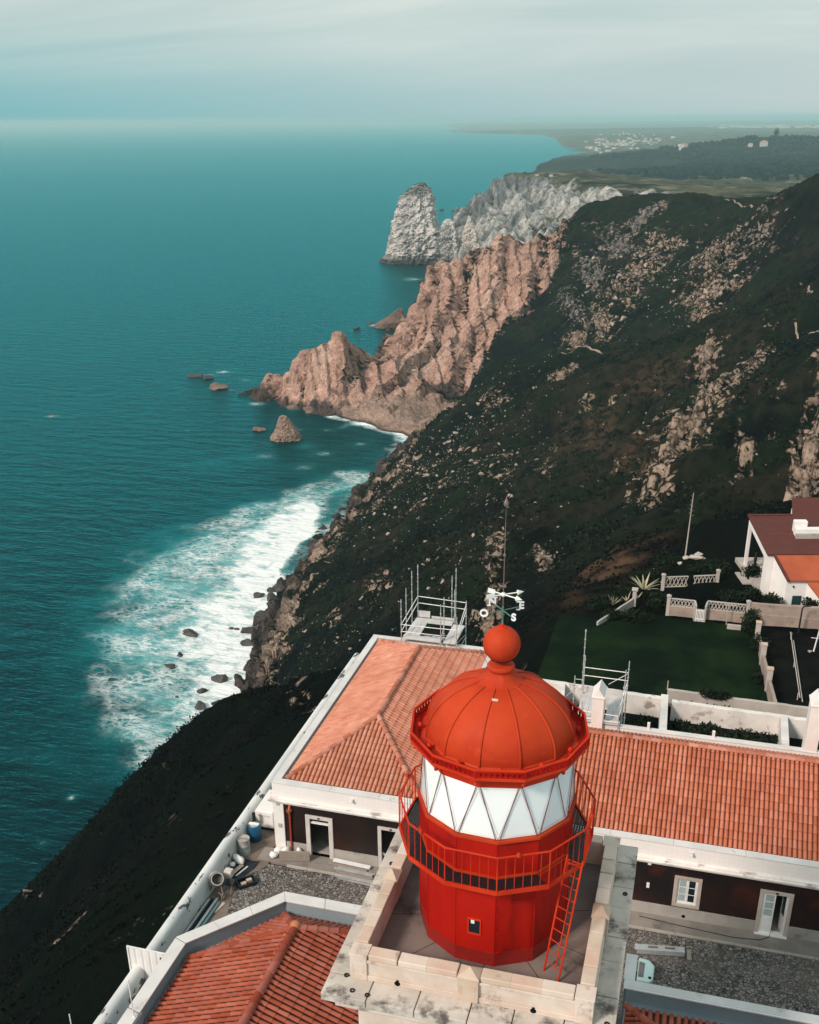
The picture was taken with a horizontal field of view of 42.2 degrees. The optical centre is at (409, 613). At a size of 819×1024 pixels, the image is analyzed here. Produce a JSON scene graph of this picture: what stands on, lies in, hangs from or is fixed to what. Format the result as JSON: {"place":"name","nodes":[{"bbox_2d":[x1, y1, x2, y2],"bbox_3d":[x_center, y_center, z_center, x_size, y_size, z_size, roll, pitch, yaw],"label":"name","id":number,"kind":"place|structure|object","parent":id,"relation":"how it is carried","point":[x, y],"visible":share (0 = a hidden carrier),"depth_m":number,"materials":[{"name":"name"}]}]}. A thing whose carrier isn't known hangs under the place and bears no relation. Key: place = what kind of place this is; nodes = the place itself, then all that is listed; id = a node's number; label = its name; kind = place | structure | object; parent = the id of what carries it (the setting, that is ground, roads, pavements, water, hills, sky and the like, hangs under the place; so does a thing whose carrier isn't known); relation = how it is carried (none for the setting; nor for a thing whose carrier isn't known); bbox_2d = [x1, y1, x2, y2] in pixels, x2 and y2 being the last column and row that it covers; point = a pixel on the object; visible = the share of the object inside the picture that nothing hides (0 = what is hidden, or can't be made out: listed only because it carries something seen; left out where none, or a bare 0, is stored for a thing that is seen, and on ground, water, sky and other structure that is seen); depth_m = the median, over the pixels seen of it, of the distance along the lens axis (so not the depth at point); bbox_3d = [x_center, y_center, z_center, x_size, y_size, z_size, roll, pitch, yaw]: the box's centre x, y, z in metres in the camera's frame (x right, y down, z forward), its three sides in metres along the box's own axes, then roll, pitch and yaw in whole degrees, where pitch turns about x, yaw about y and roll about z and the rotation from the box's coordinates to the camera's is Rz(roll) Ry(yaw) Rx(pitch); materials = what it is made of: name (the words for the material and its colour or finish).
{"place":"outdoors","nodes":[
{"label":"outdoors","id":0,"kind":"place"},
{"bbox_2d":[0,119,818,909],"bbox_3d":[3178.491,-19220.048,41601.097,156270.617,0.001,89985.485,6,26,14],"label":"sea","id":1,"kind":"structure","parent":0,"point":[154,499],"depth_m":750.33,"materials":[{"name":"liquid"}]},
{"bbox_2d":[183,628,197,637],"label":"sea rock","id":2,"kind":"object","parent":1,"relation":"in","point":[188,632],"visible":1,"depth_m":404.16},
{"bbox_2d":[195,700,205,709],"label":"sea rock","id":3,"kind":"object","parent":1,"relation":"in","point":[200,705],"visible":0.84,"depth_m":354.04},
{"bbox_2d":[209,382,228,389],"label":"sea rock","id":4,"kind":"object","parent":1,"relation":"in","point":[216,386],"visible":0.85,"depth_m":775.15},
{"bbox_2d":[211,674,227,682],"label":"sea rock","id":5,"kind":"object","parent":1,"relation":"in","point":[219,678],"visible":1,"depth_m":371.25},
{"bbox_2d":[240,638,252,645],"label":"sea rock","id":6,"kind":"object","parent":1,"relation":"in","point":[246,642],"visible":1,"depth_m":397.05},
{"bbox_2d":[240,625,259,633],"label":"sea rock","id":7,"kind":"object","parent":1,"relation":"in","point":[247,630],"visible":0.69,"depth_m":406.15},
{"bbox_2d":[267,592,277,601],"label":"sea rock","id":8,"kind":"object","parent":1,"relation":"in","point":[271,596],"visible":0.71,"depth_m":433.16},
{"bbox_2d":[272,583,285,591],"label":"sea rock","id":9,"kind":"object","parent":1,"relation":"in","point":[277,587],"visible":0.78,"depth_m":440.12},
{"bbox_2d":[270,415,301,441],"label":"sea stack","id":10,"kind":"object","parent":1,"relation":"in","point":[285,430],"visible":1,"depth_m":647.41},
{"bbox_2d":[303,406,313,412],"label":"sea rock","id":11,"kind":"object","parent":1,"relation":"in","point":[308,409],"visible":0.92,"depth_m":710.34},
{"bbox_2d":[373,308,404,328],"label":"sea stack","id":12,"kind":"object","parent":1,"relation":"in","point":[392,320],"visible":0.77,"depth_m":995.83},
{"bbox_2d":[379,182,442,264],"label":"sea stack","id":13,"kind":"object","parent":1,"relation":"in","point":[415,237],"visible":0.91,"depth_m":1422.90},
{"bbox_2d":[437,219,459,262],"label":"sea stack","id":14,"kind":"object","parent":1,"relation":"in","point":[449,247],"visible":0.81,"depth_m":1427.69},
{"bbox_2d":[459,216,479,248],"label":"sea stack","id":15,"kind":"object","parent":1,"relation":"in","point":[469,237],"visible":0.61,"depth_m":1433.75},
{"bbox_2d":[0,120,818,1023],"bbox_3d":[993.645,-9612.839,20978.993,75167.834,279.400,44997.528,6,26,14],"label":"hills","id":16,"kind":"structure","parent":0,"point":[542,234],"depth_m":416.57,"materials":[{"name":"plant"}]},
{"bbox_2d":[0,670,340,1023],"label":"scrub","id":17,"kind":"object","parent":16,"relation":"on","point":[129,849],"visible":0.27,"depth_m":69.61,"materials":[{"name":"green plant"}]},
{"bbox_2d":[93,653,359,1023],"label":"boundary wall","id":18,"kind":"structure","parent":16,"relation":"on","point":[183,914],"depth_m":48.27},
{"bbox_2d":[126,945,164,979],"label":"sheet","id":19,"kind":"structure","parent":18,"relation":"attached to","point":[146,961],"depth_m":43.43,"materials":[{"name":"white paint"}]},
{"bbox_2d":[278,217,794,672],"bbox_3d":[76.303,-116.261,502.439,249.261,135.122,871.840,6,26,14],"label":"stones","id":20,"kind":"object","parent":16,"relation":"on","point":[528,421],"visible":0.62,"depth_m":500.59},
{"bbox_2d":[255,261,818,684],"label":"scrub","id":21,"kind":"object","parent":16,"relation":"on","point":[449,544],"visible":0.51,"depth_m":381.84,"materials":[{"name":"green plant"}]},
{"bbox_2d":[267,634,818,942],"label":"keepers building","id":22,"kind":"structure","parent":16,"relation":"on","point":[721,831],"depth_m":48.76,"materials":[{"name":"tile"}]},
{"bbox_2d":[305,814,333,858],"bbox_3d":[-4.337,10.839,51.457,1.390,2.457,0.185,6,26,14],"label":"door","id":23,"kind":"structure","parent":22,"relation":"in","point":[308,818],"depth_m":51.23,"materials":[{"name":"stone"}]},
{"bbox_2d":[377,826,396,866],"bbox_3d":[-0.818,11.167,50.686,1.320,2.463,0.455,6,26,14],"label":"door","id":24,"kind":"structure","parent":22,"relation":"in","point":[380,852],"depth_m":50.48,"materials":[{"name":"stone"}]},
{"bbox_2d":[400,564,466,647],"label":"scaffold","id":25,"kind":"object","parent":22,"relation":"attached to","point":[416,628],"visible":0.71,"depth_m":65.08,"materials":[{"name":"metal"}]},
{"bbox_2d":[671,875,702,909],"bbox_3d":[12.315,12.341,47.075,1.190,1.656,0.194,6,26,14],"label":"window","id":26,"kind":"structure","parent":22,"relation":"in","point":[684,897],"depth_m":47.08,"materials":[{"name":"wood"}]},
{"bbox_2d":[754,889,793,939],"bbox_3d":[15.940,13.007,46.439,1.390,2.394,0.730,6,26,14],"label":"door","id":27,"kind":"structure","parent":22,"relation":"in","point":[767,898],"depth_m":46.37,"materials":[{"name":"white wood"}]},
{"bbox_2d":[286,864,818,960],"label":"kerb","id":28,"kind":"structure","parent":16,"relation":"on","point":[666,932],"depth_m":46.56,"materials":[{"name":"concrete"}]},
{"bbox_2d":[335,874,371,883],"bbox_3d":[-2.558,12.586,50.255,2.100,0.056,0.140,8,26,18],"label":"plank","id":29,"kind":"object","parent":28,"relation":"on","point":[353,878],"visible":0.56,"depth_m":50.27,"materials":[{"name":"wood"}]},
{"bbox_2d":[335,870,372,879],"bbox_3d":[-2.636,12.441,50.497,1.900,0.056,0.120,8,26,17],"label":"plank","id":30,"kind":"object","parent":28,"relation":"on","point":[352,874],"visible":1,"depth_m":50.49,"materials":[{"name":"grey wood"}]},
{"bbox_2d":[583,593,616,610],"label":"shrub","id":31,"kind":"object","parent":16,"relation":"on","point":[602,601],"visible":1,"depth_m":79.28,"materials":[{"name":"green plant"}]},
{"bbox_2d":[606,585,638,600],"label":"shrub","id":32,"kind":"object","parent":16,"relation":"on","point":[620,592],"visible":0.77,"depth_m":81.41,"materials":[{"name":"green plant"}]},
{"bbox_2d":[470,491,818,646],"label":"scrub","id":33,"kind":"object","parent":16,"relation":"on","point":[606,554],"visible":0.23,"depth_m":110.69,"materials":[{"name":"green plant"}]},
{"bbox_2d":[628,569,661,583],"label":"shrub","id":34,"kind":"object","parent":16,"relation":"on","point":[652,576],"visible":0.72,"depth_m":86.96,"materials":[{"name":"green plant"}]},
{"bbox_2d":[630,573,659,589],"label":"agave","id":35,"kind":"object","parent":16,"relation":"on","point":[642,585],"visible":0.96,"depth_m":83.00,"materials":[{"name":"green plant"}]},
{"bbox_2d":[646,591,670,610],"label":"shrub","id":36,"kind":"object","parent":16,"relation":"on","point":[656,600],"visible":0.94,"depth_m":77.97,"materials":[{"name":"green plant"}]},
{"bbox_2d":[653,550,681,569],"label":"shrub","id":37,"kind":"object","parent":16,"relation":"on","point":[671,560],"visible":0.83,"depth_m":88.61,"materials":[{"name":"green plant"}]},
{"bbox_2d":[685,492,694,555],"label":"pole","id":38,"kind":"object","parent":16,"relation":"on","point":[689,526],"visible":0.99,"depth_m":86.05,"materials":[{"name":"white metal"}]},
{"bbox_2d":[661,569,720,590],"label":"lattice fence","id":39,"kind":"object","parent":16,"relation":"on","point":[716,575],"visible":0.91,"depth_m":80.43,"materials":[{"name":"concrete"}]},
{"bbox_2d":[689,555,706,559],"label":"rock","id":40,"kind":"object","parent":16,"relation":"on","point":[694,557],"visible":0.94,"depth_m":85.02,"materials":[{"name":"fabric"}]},
{"bbox_2d":[590,134,818,180],"bbox_3d":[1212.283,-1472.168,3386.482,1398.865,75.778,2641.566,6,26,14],"label":"woods","id":41,"kind":"object","parent":16,"relation":"on","point":[694,167],"visible":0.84,"depth_m":3218.32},
{"bbox_2d":[686,557,732,575],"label":"shrub","id":42,"kind":"object","parent":16,"relation":"on","point":[708,566],"visible":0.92,"depth_m":82.31,"materials":[{"name":"green plant"}]},
{"bbox_2d":[715,587,751,602],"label":"shrub","id":43,"kind":"object","parent":16,"relation":"on","point":[733,596],"visible":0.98,"depth_m":77.18,"materials":[{"name":"green plant"}]},
{"bbox_2d":[667,688,807,717],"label":"garden wall","id":44,"kind":"structure","parent":16,"relation":"on","point":[762,706],"depth_m":62.40,"materials":[{"name":"concrete"}]},
{"bbox_2d":[740,563,761,579],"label":"shrub","id":45,"kind":"object","parent":16,"relation":"on","point":[753,569],"visible":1,"depth_m":80.65,"materials":[{"name":"green plant"}]},
{"bbox_2d":[743,586,761,600],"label":"shrub","id":46,"kind":"object","parent":16,"relation":"on","point":[754,592],"visible":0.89,"depth_m":77.52,"materials":[{"name":"green plant"}]},
{"bbox_2d":[755,620,777,702],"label":"garden wall","id":47,"kind":"structure","parent":16,"relation":"on","point":[767,671],"depth_m":68.27,"materials":[{"name":"concrete"}]},
{"bbox_2d":[762,591,784,603],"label":"shrub","id":48,"kind":"object","parent":16,"relation":"on","point":[771,599],"visible":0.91,"depth_m":76.52,"materials":[{"name":"green plant"}]},
{"bbox_2d":[735,497,818,605],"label":"red roofed house","id":49,"kind":"structure","parent":16,"relation":"on","point":[788,561],"depth_m":78.20,"materials":[{"name":"paint"}]},
{"bbox_2d":[791,596,801,604],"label":"door","id":50,"kind":"structure","parent":49,"relation":"in","point":[796,600],"depth_m":76.62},
{"bbox_2d":[801,597,818,605],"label":"shrub","id":51,"kind":"object","parent":16,"relation":"on","point":[811,602],"visible":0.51,"depth_m":75.51,"materials":[{"name":"green plant"}]},
{"bbox_2d":[0,0,818,124],"label":"sky","id":52,"kind":"structure","parent":0,"point":[63,62],"materials":[{"name":"blue"}]},
{"bbox_2d":[190,864,818,1023],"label":"courtyard","id":53,"kind":"structure","parent":0,"point":[781,981],"depth_m":45.20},
{"bbox_2d":[197,829,275,926],"bbox_3d":[-5.837,9.272,57.706,1.780,0.120,30.000,6,26,14],"label":"earth strip","id":54,"kind":"object","parent":53,"relation":"on","point":[266,840],"visible":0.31,"depth_m":51.27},
{"bbox_2d":[183,898,209,933],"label":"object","id":55,"kind":"object","parent":54,"relation":"on","point":[197,915],"visible":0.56,"depth_m":47.95,"materials":[{"name":"metal"}]},
{"bbox_2d":[188,898,213,931],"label":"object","id":56,"kind":"object","parent":54,"relation":"on","point":[202,914],"visible":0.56,"depth_m":48.00,"materials":[{"name":"black metal"}]},
{"bbox_2d":[194,897,218,928],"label":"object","id":57,"kind":"object","parent":54,"relation":"on","point":[208,911],"visible":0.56,"depth_m":48.12,"materials":[{"name":"metal"}]},
{"bbox_2d":[201,901,220,925],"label":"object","id":58,"kind":"object","parent":54,"relation":"on","point":[207,919],"visible":0.56,"depth_m":48.06,"materials":[{"name":"teal metal"}]},
{"bbox_2d":[209,867,233,899],"bbox_3d":[-8.898,12.471,49.339,0.918,1.221,1.653,6,26,14],"label":"cement mixer","id":59,"kind":"object","parent":54,"relation":"on","point":[216,878],"visible":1,"depth_m":49.17,"materials":[{"name":"metal"}]},
{"bbox_2d":[223,858,259,886],"bbox_3d":[-8.160,12.333,50.827,1.290,0.152,2.149,6,26,14],"label":"tarpaulin","id":60,"kind":"object","parent":54,"relation":"on","point":[251,865],"visible":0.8,"depth_m":50.97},
{"bbox_2d":[233,854,244,864],"bbox_3d":[-8.271,11.900,51.374,0.764,0.447,0.365,29,37,28],"label":"cloth","id":61,"kind":"object","parent":60,"relation":"on","point":[238,859],"visible":1,"depth_m":51.23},
{"bbox_2d":[237,834,250,855],"bbox_3d":[-8.120,11.363,52.050,0.610,0.900,0.610,6,26,14],"label":"barrel","id":62,"kind":"object","parent":54,"relation":"on","point":[243,844],"visible":1,"depth_m":51.86,"materials":[{"name":"grey plastic"}]},
{"bbox_2d":[248,812,261,842],"bbox_3d":[-7.715,10.709,53.032,0.670,1.250,0.835,6,26,14],"label":"barrel","id":63,"kind":"object","parent":54,"relation":"on","point":[254,831],"visible":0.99,"depth_m":52.82,"materials":[{"name":"blue plastic"}]},
{"bbox_2d":[255,789,274,830],"bbox_3d":[-7.075,10.024,54.444,0.995,1.290,1.970,6,26,14],"label":"generator","id":64,"kind":"object","parent":54,"relation":"on","point":[264,814],"visible":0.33,"depth_m":53.65,"materials":[{"name":"white paint"}]},
{"bbox_2d":[117,892,360,1023],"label":"corner wing","id":65,"kind":"structure","parent":53,"relation":"on","point":[270,960],"depth_m":39.41,"materials":[{"name":"tile"}]},
{"bbox_2d":[235,874,257,889],"bbox_3d":[-7.700,12.669,50.070,0.900,0.200,0.600,-13,28,-25],"label":"mortar tray","id":66,"kind":"object","parent":53,"relation":"on","point":[247,885],"visible":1,"depth_m":50.02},
{"bbox_2d":[338,877,370,885],"bbox_3d":[-2.462,12.685,50.065,2.000,0.056,0.070,8,26,18],"label":"plank","id":67,"kind":"object","parent":53,"relation":"on","point":[354,881],"visible":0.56,"depth_m":50.09,"materials":[{"name":"grey wood"}]},
{"bbox_2d":[321,496,637,1023],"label":"lighthouse","id":68,"kind":"object","parent":53,"relation":"on","point":[452,922],"visible":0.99,"depth_m":25.74,"materials":[{"name":"metal"}]},
{"bbox_2d":[467,917,480,935],"bbox_3d":[1.613,7.770,26.371,0.343,0.510,0.050,8,26,17],"label":"window","id":69,"kind":"structure","parent":68,"relation":"in","point":[474,924],"depth_m":26.36,"materials":[{"name":"blue glass"}]},
{"bbox_2d":[495,898,532,965],"bbox_3d":[2.587,7.929,26.358,0.918,1.980,0.050,-5,25,-10],"label":"door","id":70,"kind":"structure","parent":68,"relation":"in","point":[513,919],"depth_m":26.28,"materials":[{"name":"red paint"}]},
{"bbox_2d":[543,854,583,981],"bbox_3d":[3.775,7.513,26.127,0.525,2.966,1.184,15,29,30],"label":"ladder","id":71,"kind":"object","parent":68,"relation":"on","point":[564,921],"visible":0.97,"depth_m":26.11,"materials":[{"name":"metal"}]},
{"bbox_2d":[636,958,654,983],"bbox_3d":[9.886,15.041,44.395,0.680,0.380,1.362,6,26,14],"label":"storage tub","id":72,"kind":"object","parent":53,"relation":"on","point":[645,972],"visible":0.84,"depth_m":44.23,"materials":[{"name":"green plastic"}]},
{"bbox_2d":[634,943,684,956],"bbox_3d":[10.782,14.485,45.716,2.100,0.300,0.340,2,25,6],"label":"metal trough","id":73,"kind":"object","parent":53,"relation":"on","point":[660,950],"visible":0.98,"depth_m":45.61,"materials":[{"name":"metal"}]},
{"bbox_2d":[621,948,818,1023],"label":"flanking wing","id":74,"kind":"structure","parent":53,"relation":"on","point":[645,1003],"depth_m":38.52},
{"bbox_2d":[257,847,818,957],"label":"pavement","id":75,"kind":"structure","parent":0,"point":[802,947],"depth_m":47.11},
{"bbox_2d":[279,851,309,860],"bbox_3d":[-5.580,11.763,51.482,1.475,0.540,0.092,1,25,3],"label":"board","id":76,"kind":"object","parent":75,"relation":"on","point":[294,855],"visible":1,"depth_m":51.42,"materials":[{"name":"grey wood"}]},
{"bbox_2d":[328,862,367,871],"bbox_3d":[-2.976,12.198,51.095,2.000,0.056,0.120,8,26,17],"label":"plank","id":77,"kind":"object","parent":75,"relation":"on","point":[337,864],"visible":1,"depth_m":51.08,"materials":[{"name":"grey wood"}]},
{"bbox_2d":[333,858,370,868],"bbox_3d":[-2.784,12.059,51.177,1.900,0.056,0.220,8,26,17],"label":"plank","id":78,"kind":"object","parent":77,"relation":"on","point":[351,863],"visible":1,"depth_m":51.14,"materials":[{"name":"white wood"}]},
{"bbox_2d":[338,866,374,875],"bbox_3d":[-2.543,12.316,50.811,1.900,0.056,0.100,8,26,17],"label":"plank","id":79,"kind":"object","parent":75,"relation":"on","point":[356,870],"visible":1,"depth_m":50.79,"materials":[{"name":"grey wood"}]},
{"bbox_2d":[334,867,372,876],"bbox_3d":[-2.685,12.330,50.666,1.960,0.056,0.140,8,26,17],"label":"plank","id":80,"kind":"object","parent":79,"relation":"on","point":[353,871],"visible":1,"depth_m":50.64,"materials":[{"name":"wood"}]},
{"bbox_2d":[640,916,769,939],"bbox_3d":[13.075,13.987,47.052,5.678,0.032,0.605,5,26,11],"label":"hose","id":81,"kind":"object","parent":75,"relation":"on","point":[706,931],"visible":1,"depth_m":46.90,"materials":[{"name":"black rubber"}]},
{"bbox_2d":[538,612,767,700],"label":"lawn","id":82,"kind":"structure","parent":0,"point":[679,654],"depth_m":71.65,"materials":[{"name":"green plant"}]},
{"bbox_2d":[599,607,624,621],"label":"shrub","id":83,"kind":"object","parent":82,"relation":"on","point":[616,614],"visible":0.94,"depth_m":76.78,"materials":[{"name":"green plant"}]},
{"bbox_2d":[597,587,637,624],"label":"garden wall","id":84,"kind":"structure","parent":82,"relation":"on","point":[630,603],"depth_m":78.30,"materials":[{"name":"concrete"}]},
{"bbox_2d":[622,608,654,624],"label":"shrub","id":85,"kind":"object","parent":82,"relation":"on","point":[643,616],"visible":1,"depth_m":76.34,"materials":[{"name":"green plant"}]},
{"bbox_2d":[665,594,694,617],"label":"lattice fence","id":86,"kind":"object","parent":82,"relation":"on","point":[679,610],"visible":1,"depth_m":76.92,"materials":[{"name":"concrete"}]},
{"bbox_2d":[693,600,707,621],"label":"garden gate","id":87,"kind":"structure","parent":82,"relation":"on","point":[695,613],"depth_m":76.24,"materials":[{"name":"metal"}]},
{"bbox_2d":[698,687,733,700],"bbox_3d":[18.073,4.722,62.617,2.050,0.757,0.869,6,26,14],"label":"shrub","id":88,"kind":"object","parent":82,"relation":"on","point":[711,693],"visible":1,"depth_m":62.52,"materials":[{"name":"green plant"}]},
{"bbox_2d":[706,600,750,622],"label":"lattice fence","id":89,"kind":"object","parent":82,"relation":"on","point":[720,614],"visible":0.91,"depth_m":76.12,"materials":[{"name":"concrete"}]},
{"bbox_2d":[727,624,740,629],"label":"bench","id":90,"kind":"object","parent":82,"relation":"on","point":[733,626],"visible":1,"depth_m":75.13,"materials":[{"name":"stone"}]},
{"bbox_2d":[740,608,761,635],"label":"shrub","id":91,"kind":"object","parent":82,"relation":"on","point":[749,625],"visible":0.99,"depth_m":74.65,"materials":[{"name":"green plant"}]},
{"bbox_2d":[750,672,763,683],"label":"shrub","id":92,"kind":"object","parent":82,"relation":"on","point":[757,677],"visible":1,"depth_m":68.11,"materials":[{"name":"green plant"}]},
{"bbox_2d":[749,632,770,652],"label":"shrub","id":93,"kind":"object","parent":82,"relation":"on","point":[754,644],"visible":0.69,"depth_m":72.15,"materials":[{"name":"green plant"}]},
{"bbox_2d":[750,602,818,628],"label":"garden wall","id":94,"kind":"structure","parent":82,"relation":"on","point":[782,615],"depth_m":75.08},
{"bbox_2d":[569,704,802,746],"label":"back yard","id":95,"kind":"structure","parent":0,"point":[795,741],"depth_m":61.08,"materials":[{"name":"plant"}]},
{"bbox_2d":[558,683,564,695],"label":"garden wall","id":96,"kind":"structure","parent":95,"relation":"on","point":[561,688],"depth_m":62.52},
{"bbox_2d":[565,629,629,730],"bbox_3d":[9.780,5.647,56.895,3.370,8.950,3.410,6,26,14],"label":"scaffold","id":97,"kind":"object","parent":95,"relation":"on","point":[585,701],"visible":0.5,"depth_m":56.98,"materials":[{"name":"metal"}]},
{"bbox_2d":[543,679,660,717],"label":"garden wall","id":98,"kind":"structure","parent":95,"relation":"on","point":[643,704],"depth_m":62.26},
{"bbox_2d":[622,713,657,727],"bbox_3d":[13.163,6.474,60.664,2.103,0.798,3.069,6,26,14],"label":"shrub","id":99,"kind":"object","parent":95,"relation":"on","point":[641,720],"visible":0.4,"depth_m":60.94,"materials":[{"name":"green plant"}]},
{"bbox_2d":[658,694,668,729],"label":"garden wall","id":100,"kind":"structure","parent":95,"relation":"on","point":[663,715],"depth_m":59.83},
{"bbox_2d":[667,718,730,736],"bbox_3d":[16.093,6.884,59.547,3.963,0.984,3.778,6,26,14],"label":"shrub","id":101,"kind":"object","parent":95,"relation":"on","point":[705,729],"visible":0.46,"depth_m":60.19,"materials":[{"name":"green plant"}]},
{"bbox_2d":[670,699,805,738],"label":"garden wall","id":102,"kind":"structure","parent":95,"relation":"on","point":[727,717],"depth_m":60.54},
{"bbox_2d":[716,727,790,745],"bbox_3d":[18.721,7.205,58.766,4.153,1.019,3.528,15,29,29],"label":"shrub","id":103,"kind":"object","parent":95,"relation":"on","point":[754,736],"visible":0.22,"depth_m":59.24,"materials":[{"name":"green plant"}]},
{"bbox_2d":[777,716,788,745],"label":"garden wall","id":104,"kind":"structure","parent":95,"relation":"on","point":[783,734],"depth_m":58.10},
{"bbox_2d":[686,949,691,962],"bbox_3d":[11.967,14.671,45.439,0.181,0.200,0.646,4,25,9],"label":"wooden block","id":105,"kind":"object","parent":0,"point":[688,955],"depth_m":45.34,"materials":[{"name":"grey wood"}]},
{"bbox_2d":[764,628,818,706],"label":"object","id":106,"kind":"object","parent":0,"point":[779,656],"visible":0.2,"depth_m":70.43,"materials":[{"name":"asphalt"}]},
{"bbox_2d":[790,632,802,701],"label":"rail","id":107,"kind":"object","parent":106,"relation":"on","point":[798,694],"visible":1,"depth_m":69.03,"materials":[{"name":"metal"}]},
{"bbox_2d":[797,605,810,633],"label":"lamp post","id":108,"kind":"object","parent":106,"relation":"on","point":[801,618],"visible":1,"depth_m":74.15,"materials":[{"name":"black metal"}]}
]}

